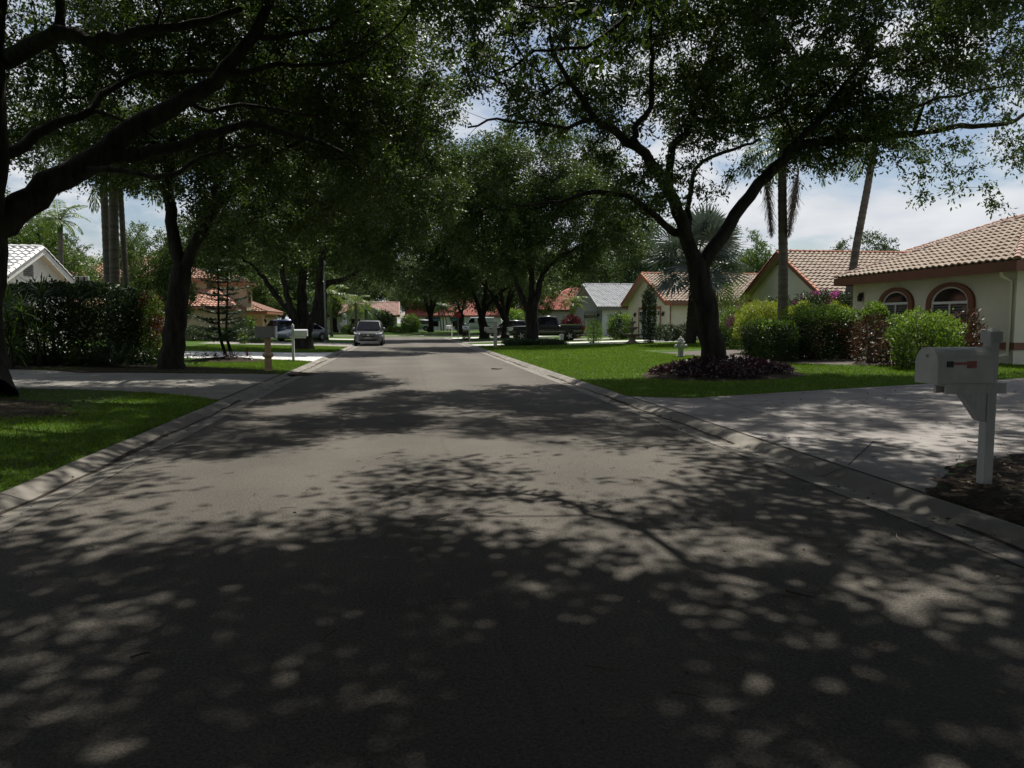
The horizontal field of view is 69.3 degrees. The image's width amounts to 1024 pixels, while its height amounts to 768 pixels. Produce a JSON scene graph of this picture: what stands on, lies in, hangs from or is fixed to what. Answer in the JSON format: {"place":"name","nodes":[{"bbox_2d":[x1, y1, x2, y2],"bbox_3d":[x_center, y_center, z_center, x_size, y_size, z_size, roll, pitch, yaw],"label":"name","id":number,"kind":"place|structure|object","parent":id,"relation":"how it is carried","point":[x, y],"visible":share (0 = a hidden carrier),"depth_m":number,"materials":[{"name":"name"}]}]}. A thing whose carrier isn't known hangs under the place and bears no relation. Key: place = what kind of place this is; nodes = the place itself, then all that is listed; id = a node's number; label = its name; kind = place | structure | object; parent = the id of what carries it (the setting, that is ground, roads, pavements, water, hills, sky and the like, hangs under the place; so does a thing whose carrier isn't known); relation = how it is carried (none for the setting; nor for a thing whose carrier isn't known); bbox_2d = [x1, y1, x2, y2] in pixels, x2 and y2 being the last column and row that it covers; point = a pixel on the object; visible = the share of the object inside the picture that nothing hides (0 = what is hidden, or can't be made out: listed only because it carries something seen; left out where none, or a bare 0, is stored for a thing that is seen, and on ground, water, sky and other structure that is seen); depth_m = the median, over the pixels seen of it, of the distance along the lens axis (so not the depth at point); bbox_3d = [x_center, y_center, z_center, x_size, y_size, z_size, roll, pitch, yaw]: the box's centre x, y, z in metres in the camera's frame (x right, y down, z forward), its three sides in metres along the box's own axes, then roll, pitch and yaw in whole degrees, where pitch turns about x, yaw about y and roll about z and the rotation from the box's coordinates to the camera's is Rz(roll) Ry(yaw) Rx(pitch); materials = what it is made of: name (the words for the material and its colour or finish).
{"place":"outdoors","nodes":[
{"label":"outdoors","id":0,"kind":"place"},
{"bbox_2d":[9,369,281,400],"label":"driveway","id":1,"kind":"structure","parent":0,"point":[220,386],"depth_m":18.46,"materials":[{"name":"grey concrete"}]},
{"bbox_2d":[90,351,333,361],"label":"driveway","id":2,"kind":"structure","parent":0,"point":[310,357],"depth_m":33.70,"materials":[{"name":"concrete"}]},
{"bbox_2d":[197,341,353,346],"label":"driveway","id":3,"kind":"structure","parent":0,"point":[315,344],"depth_m":50.27,"materials":[{"name":"grey concrete"}]},
{"bbox_2d":[0,336,1023,767],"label":"road","id":4,"kind":"structure","parent":0,"point":[500,652],"depth_m":4.23,"materials":[{"name":"asphalt"}]},
{"bbox_2d":[0,343,364,533],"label":"kerb","id":5,"kind":"structure","parent":4,"relation":"on","point":[41,485],"depth_m":8.65,"materials":[{"name":"concrete"}]},
{"bbox_2d":[352,320,384,345],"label":"minivan","id":6,"kind":"object","parent":4,"relation":"on","point":[369,331],"visible":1,"depth_m":51.71,"materials":[{"name":"silver metal"}]},
{"bbox_2d":[0,353,1023,738],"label":"leaf litter","id":7,"kind":"object","parent":4,"relation":"on","point":[848,669],"visible":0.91,"depth_m":6.82,"materials":[{"name":"plant"}]},
{"bbox_2d":[0,344,1023,551],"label":"kerb joint","id":8,"kind":"object","parent":4,"relation":"on","point":[123,456],"visible":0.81,"depth_m":9.24,"materials":[{"name":"concrete"}]},
{"bbox_2d":[443,337,1023,566],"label":"kerb","id":9,"kind":"structure","parent":4,"relation":"on","point":[898,501],"depth_m":7.40,"materials":[{"name":"concrete"}]},
{"bbox_2d":[0,323,1023,526],"bbox_3d":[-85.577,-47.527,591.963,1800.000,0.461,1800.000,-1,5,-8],"label":"ground","id":10,"kind":"structure","parent":0,"point":[79,404],"depth_m":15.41,"materials":[{"name":"plant"}]},
{"bbox_2d":[0,397,78,418],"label":"mulch bed","id":11,"kind":"object","parent":10,"relation":"on","point":[11,408],"visible":0.88,"depth_m":12.63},
{"bbox_2d":[7,244,73,348],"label":"house","id":12,"kind":"structure","parent":10,"relation":"on","point":[27,261],"depth_m":31.43,"materials":[{"name":"tile"}]},
{"bbox_2d":[5,191,102,312],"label":"garden tree","id":13,"kind":"object","parent":10,"relation":"on","point":[27,237],"visible":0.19,"depth_m":51.55,"materials":[{"name":"green plant"}]},
{"bbox_2d":[24,199,90,264],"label":"palm tree","id":14,"kind":"object","parent":10,"relation":"on","point":[55,223],"visible":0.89,"depth_m":46.27,"materials":[{"name":"plant"}]},
{"bbox_2d":[56,233,94,264],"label":"garden tree","id":15,"kind":"object","parent":10,"relation":"on","point":[73,242],"visible":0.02,"depth_m":69.63,"materials":[{"name":"green plant"}]},
{"bbox_2d":[26,66,159,344],"bbox_3d":[-15.585,-6.261,28.294,4.631,10.565,4.259,-1,5,-8],"label":"palm tree","id":16,"kind":"object","parent":10,"relation":"on","point":[105,226],"visible":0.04,"depth_m":28.13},
{"bbox_2d":[43,140,165,302],"bbox_3d":[-15.326,-5.495,29.160,4.954,8.933,4.505,-1,5,-8],"label":"palm tree","id":17,"kind":"object","parent":10,"relation":"on","point":[124,260],"visible":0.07,"depth_m":28.82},
{"bbox_2d":[58,101,155,343],"bbox_3d":[-14.567,-5.789,27.343,4.832,9.803,4.158,3,5,29],"label":"palm tree","id":18,"kind":"object","parent":10,"relation":"on","point":[114,258],"visible":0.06,"depth_m":27.73,"materials":[{"name":"plant"}]},
{"bbox_2d":[82,221,202,339],"bbox_3d":[-20.064,-5.477,40.612,5.577,7.130,5.764,3,6,36],"label":"garden tree","id":19,"kind":"object","parent":10,"relation":"on","point":[141,278],"visible":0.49,"depth_m":39.77,"materials":[{"name":"green plant"}]},
{"bbox_2d":[14,363,321,375],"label":"lawn","id":20,"kind":"structure","parent":10,"relation":"on","point":[154,369],"depth_m":22.43,"materials":[{"name":"plant"}]},
{"bbox_2d":[2,283,33,368],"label":"spiky plant","id":21,"kind":"object","parent":20,"relation":"on","point":[6,308],"visible":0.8,"depth_m":21.87,"materials":[{"name":"green plant"}]},
{"bbox_2d":[2,291,61,367],"bbox_3d":[-14.747,-1.650,22.380,2.348,2.463,1.758,-3,5,-30],"label":"spiky plant","id":22,"kind":"object","parent":20,"relation":"on","point":[23,307],"visible":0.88,"depth_m":22.40,"materials":[{"name":"green plant"}]},
{"bbox_2d":[12,273,79,364],"bbox_3d":[-14.930,-2.063,23.567,2.295,3.091,1.748,1,5,15],"label":"spiky plant","id":23,"kind":"object","parent":20,"relation":"on","point":[51,329],"visible":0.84,"depth_m":23.43,"materials":[{"name":"green plant"}]},
{"bbox_2d":[21,338,77,365],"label":"spiky plant","id":24,"kind":"object","parent":20,"relation":"on","point":[49,358],"visible":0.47,"depth_m":23.44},
{"bbox_2d":[40,336,109,366],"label":"spiky plant","id":25,"kind":"object","parent":20,"relation":"on","point":[71,361],"visible":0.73,"depth_m":23.20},
{"bbox_2d":[2,274,153,363],"bbox_3d":[-14.745,-2.135,24.979,5.511,3.090,2.846,-1,5,-8],"label":"hedge","id":26,"kind":"object","parent":20,"relation":"on","point":[124,316],"visible":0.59,"depth_m":24.19,"materials":[{"name":"plant"}]},
{"bbox_2d":[65,341,127,366],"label":"spiky plant","id":27,"kind":"object","parent":20,"relation":"on","point":[95,360],"visible":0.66,"depth_m":23.47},
{"bbox_2d":[74,343,159,365],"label":"shrub","id":28,"kind":"object","parent":20,"relation":"on","point":[153,353],"visible":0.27,"depth_m":24.34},
{"bbox_2d":[87,340,155,367],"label":"spiky plant","id":29,"kind":"object","parent":20,"relation":"on","point":[119,360],"visible":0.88,"depth_m":23.21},
{"bbox_2d":[132,289,164,364],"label":"shrub","id":30,"kind":"object","parent":20,"relation":"on","point":[143,302],"visible":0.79,"depth_m":24.97,"materials":[{"name":"green plant"}]},
{"bbox_2d":[66,256,283,338],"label":"house","id":31,"kind":"structure","parent":10,"relation":"on","point":[263,315],"depth_m":60.27,"materials":[{"name":"orange paint"}]},
{"bbox_2d":[185,324,210,340],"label":"hedge","id":32,"kind":"object","parent":10,"relation":"on","point":[189,333],"visible":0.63,"depth_m":52.39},
{"bbox_2d":[191,357,264,361],"bbox_3d":[-11.065,-0.973,28.885,2.866,0.179,2.765,-1,5,-8],"label":"mulch bed","id":33,"kind":"object","parent":10,"relation":"on","point":[228,359],"visible":0.72,"depth_m":28.16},
{"bbox_2d":[188,244,249,356],"bbox_3d":[-11.632,-3.216,29.281,2.147,4.545,2.180,-3,6,-32],"label":"star pine","id":34,"kind":"object","parent":33,"relation":"on","point":[218,308],"visible":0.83,"depth_m":29.22,"materials":[{"name":"plant"}]},
{"bbox_2d":[192,265,256,355],"bbox_3d":[-11.443,-2.857,29.636,2.834,3.799,2.678,-1,5,-8],"label":"star pine","id":35,"kind":"object","parent":33,"relation":"on","point":[228,323],"visible":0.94,"depth_m":29.48,"materials":[{"name":"plant"}]},
{"bbox_2d":[6,0,473,368],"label":"oak tree","id":36,"kind":"object","parent":10,"relation":"on","point":[414,122],"visible":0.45,"depth_m":22.43,"materials":[{"name":"green plant"}]},
{"bbox_2d":[0,0,521,394],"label":"oak tree","id":37,"kind":"object","parent":10,"relation":"on","point":[36,195],"visible":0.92,"depth_m":18.26,"materials":[{"name":"green plant"}]},
{"bbox_2d":[229,260,296,318],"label":"garden tree","id":38,"kind":"object","parent":10,"relation":"on","point":[265,298],"visible":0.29,"depth_m":81.70,"materials":[{"name":"green plant"}]},
{"bbox_2d":[255,326,277,370],"bbox_3d":[-7.670,-1.046,23.141,0.635,1.530,0.346,-1,5,-8],"label":"mailbox","id":39,"kind":"object","parent":10,"relation":"on","point":[267,333],"visible":0.89,"depth_m":23.01,"materials":[{"name":"beige plastic"}]},
{"bbox_2d":[256,271,314,318],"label":"garden tree","id":40,"kind":"object","parent":10,"relation":"on","point":[293,288],"visible":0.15,"depth_m":87.32,"materials":[{"name":"green plant"}]},
{"bbox_2d":[290,324,307,359],"bbox_3d":[-8.582,-1.639,29.874,0.720,1.590,0.248,-1,5,-8],"label":"mailbox","id":41,"kind":"object","parent":10,"relation":"on","point":[299,333],"visible":0.94,"depth_m":29.77,"materials":[{"name":"white paint"}]},
{"bbox_2d":[276,323,328,340],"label":"parked car","id":42,"kind":"object","parent":10,"relation":"on","point":[318,331],"visible":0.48,"depth_m":57.86,"materials":[{"name":"grey metal"}]},
{"bbox_2d":[155,92,478,348],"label":"oak tree","id":43,"kind":"object","parent":10,"relation":"on","point":[415,224],"visible":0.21,"depth_m":41.34,"materials":[{"name":"green plant"}]},
{"bbox_2d":[295,272,345,318],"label":"garden tree","id":44,"kind":"object","parent":10,"relation":"on","point":[336,307],"visible":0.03,"depth_m":95.16,"materials":[{"name":"green plant"}]},
{"bbox_2d":[309,281,350,336],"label":"palm tree","id":45,"kind":"object","parent":10,"relation":"on","point":[330,291],"visible":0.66,"depth_m":77.48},
{"bbox_2d":[242,185,451,340],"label":"oak tree","id":46,"kind":"object","parent":10,"relation":"on","point":[320,317],"visible":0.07,"depth_m":61.74,"materials":[{"name":"green plant"}]},
{"bbox_2d":[308,256,387,331],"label":"oak tree","id":47,"kind":"object","parent":10,"relation":"on","point":[346,291],"visible":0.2,"depth_m":99.04,"materials":[{"name":"green plant"}]},
{"bbox_2d":[339,294,371,334],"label":"palm tree","id":48,"kind":"object","parent":10,"relation":"on","point":[356,300],"visible":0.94,"depth_m":83.48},
{"bbox_2d":[312,301,399,330],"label":"house","id":49,"kind":"structure","parent":10,"relation":"on","point":[393,307],"depth_m":107.71,"materials":[{"name":"orange paint"}]},
{"bbox_2d":[349,300,383,322],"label":"palm tree","id":50,"kind":"object","parent":10,"relation":"on","point":[366,314],"visible":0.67,"depth_m":87.45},
{"bbox_2d":[343,249,401,300],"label":"garden tree","id":51,"kind":"object","parent":10,"relation":"on","point":[380,298],"visible":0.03,"depth_m":137.44,"materials":[{"name":"green plant"}]},
{"bbox_2d":[374,309,395,331],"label":"shrub","id":52,"kind":"object","parent":10,"relation":"on","point":[385,318],"visible":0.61,"depth_m":101.94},
{"bbox_2d":[400,312,421,328],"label":"shrub","id":53,"kind":"object","parent":10,"relation":"on","point":[413,319],"visible":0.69,"depth_m":108.97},
{"bbox_2d":[384,263,448,313],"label":"garden tree","id":54,"kind":"object","parent":10,"relation":"on","point":[415,305],"visible":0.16,"depth_m":123.51,"materials":[{"name":"green plant"}]},
{"bbox_2d":[378,255,481,331],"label":"oak tree","id":55,"kind":"object","parent":10,"relation":"on","point":[430,308],"visible":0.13,"depth_m":102.09,"materials":[{"name":"green plant"}]},
{"bbox_2d":[405,299,500,329],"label":"house","id":56,"kind":"structure","parent":10,"relation":"on","point":[421,315],"depth_m":123.37,"materials":[{"name":"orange paint"}]},
{"bbox_2d":[411,265,503,333],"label":"garden tree","id":57,"kind":"object","parent":10,"relation":"on","point":[458,308],"visible":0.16,"depth_m":95.33,"materials":[{"name":"green plant"}]},
{"bbox_2d":[394,172,555,338],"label":"oak tree","id":58,"kind":"object","parent":10,"relation":"on","point":[457,285],"visible":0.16,"depth_m":68.11,"materials":[{"name":"green plant"}]},
{"bbox_2d":[465,317,493,328],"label":"panel van","id":59,"kind":"object","parent":10,"relation":"on","point":[472,322],"visible":0.34,"depth_m":115.64,"materials":[{"name":"white paint"}]},
{"bbox_2d":[431,221,579,337],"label":"oak tree","id":60,"kind":"object","parent":10,"relation":"on","point":[503,310],"visible":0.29,"depth_m":67.53,"materials":[{"name":"green plant"}]},
{"bbox_2d":[461,270,559,315],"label":"garden tree","id":61,"kind":"object","parent":10,"relation":"on","point":[543,298],"visible":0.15,"depth_m":96.50,"materials":[{"name":"green plant"}]},
{"bbox_2d":[501,337,568,345],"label":"hedge","id":62,"kind":"object","parent":10,"relation":"on","point":[530,341],"visible":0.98,"depth_m":47.43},
{"bbox_2d":[421,112,667,338],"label":"oak tree","id":63,"kind":"object","parent":10,"relation":"on","point":[510,158],"visible":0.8,"depth_m":47.61,"materials":[{"name":"green plant"}]},
{"bbox_2d":[521,287,578,323],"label":"house","id":64,"kind":"structure","parent":10,"relation":"on","point":[560,314],"depth_m":99.10,"materials":[{"name":"tile"}]},
{"bbox_2d":[466,0,672,88],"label":"oak tree","id":65,"kind":"object","parent":10,"relation":"on","point":[621,24],"visible":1,"depth_m":9.18,"materials":[{"name":"green plant"}]},
{"bbox_2d":[557,295,588,313],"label":"palm tree","id":66,"kind":"object","parent":10,"relation":"on","point":[573,300],"visible":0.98,"depth_m":63.52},
{"bbox_2d":[585,317,602,342],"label":"shrub","id":67,"kind":"object","parent":10,"relation":"on","point":[599,328],"visible":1,"depth_m":50.23,"materials":[{"name":"green plant"}]},
{"bbox_2d":[570,283,632,335],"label":"house","id":68,"kind":"structure","parent":10,"relation":"on","point":[603,300],"depth_m":72.27,"materials":[{"name":"grey paint"}]},
{"bbox_2d":[548,221,658,309],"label":"garden tree","id":69,"kind":"object","parent":10,"relation":"on","point":[599,273],"visible":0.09,"depth_m":92.50,"materials":[{"name":"green plant"}]},
{"bbox_2d":[605,310,634,338],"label":"shrub","id":70,"kind":"object","parent":10,"relation":"on","point":[620,319],"visible":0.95,"depth_m":57.40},
{"bbox_2d":[639,283,657,342],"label":"columnar shrub","id":71,"kind":"object","parent":10,"relation":"on","point":[652,306],"visible":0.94,"depth_m":47.12,"materials":[{"name":"green plant"}]},
{"bbox_2d":[584,218,715,283],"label":"garden tree","id":72,"kind":"object","parent":10,"relation":"on","point":[631,276],"visible":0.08,"depth_m":84.85,"materials":[{"name":"green plant"}]},
{"bbox_2d":[620,272,757,339],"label":"house","id":73,"kind":"structure","parent":10,"relation":"on","point":[672,310],"depth_m":57.13,"materials":[{"name":"beige paint"}]},
{"bbox_2d":[640,202,754,343],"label":"fan palm","id":74,"kind":"object","parent":10,"relation":"on","point":[705,226],"visible":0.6,"depth_m":43.72,"materials":[{"name":"plant"}]},
{"bbox_2d":[641,368,805,381],"bbox_3d":[5.846,-0.318,20.721,4.644,0.218,4.543,-1,5,-8],"label":"mulch bed","id":75,"kind":"object","parent":10,"relation":"on","point":[775,375],"visible":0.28,"depth_m":19.32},
{"bbox_2d":[648,353,795,378],"bbox_3d":[5.786,-0.502,20.587,4.016,0.744,3.790,2,5,22],"label":"ground cover","id":76,"kind":"object","parent":75,"relation":"on","point":[699,364],"visible":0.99,"depth_m":19.85,"materials":[{"name":"plant"}]},
{"bbox_2d":[426,0,1023,368],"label":"oak tree","id":77,"kind":"object","parent":10,"relation":"on","point":[756,29],"visible":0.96,"depth_m":20.24,"materials":[{"name":"green plant"}]},
{"bbox_2d":[678,227,775,272],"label":"garden tree","id":78,"kind":"object","parent":10,"relation":"on","point":[753,259],"visible":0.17,"depth_m":80.64,"materials":[{"name":"green plant"}]},
{"bbox_2d":[716,280,748,337],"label":"shrub","id":79,"kind":"object","parent":10,"relation":"on","point":[728,300],"visible":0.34,"depth_m":39.67,"materials":[{"name":"green plant"}]},
{"bbox_2d":[719,302,757,348],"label":"shrub","id":80,"kind":"object","parent":10,"relation":"on","point":[725,319],"visible":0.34,"depth_m":36.51,"materials":[{"name":"green plant"}]},
{"bbox_2d":[663,349,909,366],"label":"driveway","id":81,"kind":"structure","parent":10,"relation":"on","point":[807,361],"depth_m":25.71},
{"bbox_2d":[729,295,789,351],"bbox_3d":[10.614,-2.522,31.398,2.666,2.569,2.798,-1,5,-8],"label":"shrub","id":82,"kind":"object","parent":81,"relation":"on","point":[769,308],"visible":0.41,"depth_m":31.11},
{"bbox_2d":[734,315,801,361],"bbox_3d":[9.230,-1.610,26.183,2.237,1.740,2.701,-1,5,-8],"label":"shrub","id":83,"kind":"object","parent":81,"relation":"on","point":[783,347],"visible":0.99,"depth_m":25.65,"materials":[{"name":"plant"}]},
{"bbox_2d":[720,111,835,318],"bbox_3d":[11.037,-6.207,29.863,4.791,10.070,4.760,4,6,42],"label":"palm tree","id":84,"kind":"object","parent":81,"relation":"on","point":[785,226],"visible":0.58,"depth_m":29.93,"materials":[{"name":"plant"}]},
{"bbox_2d":[789,286,852,308],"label":"shrub","id":85,"kind":"object","parent":81,"relation":"on","point":[816,298],"visible":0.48,"depth_m":33.46,"materials":[{"name":"pink plant"}]},
{"bbox_2d":[775,295,869,359],"bbox_3d":[11.209,-2.029,26.752,3.364,2.403,3.462,-1,5,-8],"label":"shrub","id":86,"kind":"object","parent":81,"relation":"on","point":[809,347],"visible":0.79,"depth_m":25.96,"materials":[{"name":"plant"}]},
{"bbox_2d":[849,308,890,363],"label":"shrub","id":87,"kind":"object","parent":81,"relation":"on","point":[869,360],"visible":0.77,"depth_m":23.72,"materials":[{"name":"red plant"}]},
{"bbox_2d":[860,300,890,356],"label":"shrub","id":88,"kind":"object","parent":81,"relation":"on","point":[875,307],"visible":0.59,"depth_m":24.70,"materials":[{"name":"green plant"}]},
{"bbox_2d":[870,332,911,366],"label":"shrub","id":89,"kind":"object","parent":81,"relation":"on","point":[882,352],"visible":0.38,"depth_m":22.64,"materials":[{"name":"red plant"}]},
{"bbox_2d":[831,227,899,250],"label":"garden tree","id":90,"kind":"object","parent":10,"relation":"on","point":[881,244],"visible":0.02,"depth_m":58.20,"materials":[{"name":"green plant"}]},
{"bbox_2d":[826,104,930,304],"bbox_3d":[17.277,-7.402,35.669,5.346,11.426,4.479,-4,6,-43],"label":"palm tree","id":91,"kind":"object","parent":10,"relation":"on","point":[854,259],"visible":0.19,"depth_m":35.51,"materials":[{"name":"plant"}]},
{"bbox_2d":[739,214,1023,364],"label":"house","id":92,"kind":"structure","parent":10,"relation":"on","point":[981,268],"depth_m":26.03,"materials":[{"name":"beige paint"}]},
{"bbox_2d":[878,287,913,338],"bbox_3d":[14.247,-2.609,27.554,0.097,1.951,1.940,-1,5,-8],"label":"window","id":93,"kind":"structure","parent":92,"relation":"in","point":[897,299],"depth_m":27.47,"materials":[{"name":"brown paint"}]},
{"bbox_2d":[925,282,975,342],"bbox_3d":[14.643,-2.401,24.815,0.097,1.989,2.190,-1,5,-8],"label":"window","id":94,"kind":"structure","parent":92,"relation":"in","point":[946,296],"depth_m":24.71,"materials":[{"name":"white paint"}]},
{"bbox_2d":[878,305,970,367],"bbox_3d":[11.847,-1.317,21.224,2.263,1.883,2.354,1,5,11],"label":"shrub","id":95,"kind":"object","parent":10,"relation":"on","point":[904,356],"visible":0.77,"depth_m":20.92,"materials":[{"name":"green plant"}]},
{"bbox_2d":[941,306,987,346],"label":"shrub","id":96,"kind":"object","parent":10,"relation":"on","point":[972,324],"visible":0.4,"depth_m":21.50,"materials":[{"name":"green plant"}]},
{"bbox_2d":[925,454,1023,525],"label":"mulch bed","id":97,"kind":"object","parent":10,"relation":"on","point":[969,497],"visible":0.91,"depth_m":6.69,"materials":[{"name":"soil"}]},
{"bbox_2d":[915,328,1006,483],"bbox_3d":[4.157,0.306,6.868,0.785,1.653,0.306,-1,5,-8],"label":"mailbox","id":98,"kind":"object","parent":97,"relation":"on","point":[968,376],"visible":0.98,"depth_m":6.79,"materials":[{"name":"white metal"}]},
{"bbox_2d":[5,0,1023,322],"label":"sky","id":99,"kind":"structure","parent":0,"point":[828,214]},
{"bbox_2d":[462,338,612,342],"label":"driveway","id":100,"kind":"structure","parent":0,"point":[501,341],"depth_m":59.09,"materials":[{"name":"grey concrete"}]},
{"bbox_2d":[505,316,585,340],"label":"pickup truck","id":101,"kind":"object","parent":100,"relation":"on","point":[550,326],"visible":0.84,"depth_m":56.25,"materials":[{"name":"black paint"}]},
{"bbox_2d":[628,378,1023,495],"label":"driveway","id":102,"kind":"structure","parent":0,"point":[905,427],"depth_m":10.93,"materials":[{"name":"grey concrete"}]},
{"bbox_2d":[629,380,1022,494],"bbox_3d":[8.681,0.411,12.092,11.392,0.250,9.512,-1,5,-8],"label":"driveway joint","id":103,"kind":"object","parent":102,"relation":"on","point":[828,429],"visible":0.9,"depth_m":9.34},
{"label":"driveway","id":104,"kind":"structure","parent":0,"visible":0},
{"bbox_2d":[267,319,291,331],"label":"parked car","id":105,"kind":"object","parent":104,"relation":"on","point":[280,324],"visible":0.03,"depth_m":64.67,"materials":[{"name":"blue paint"}]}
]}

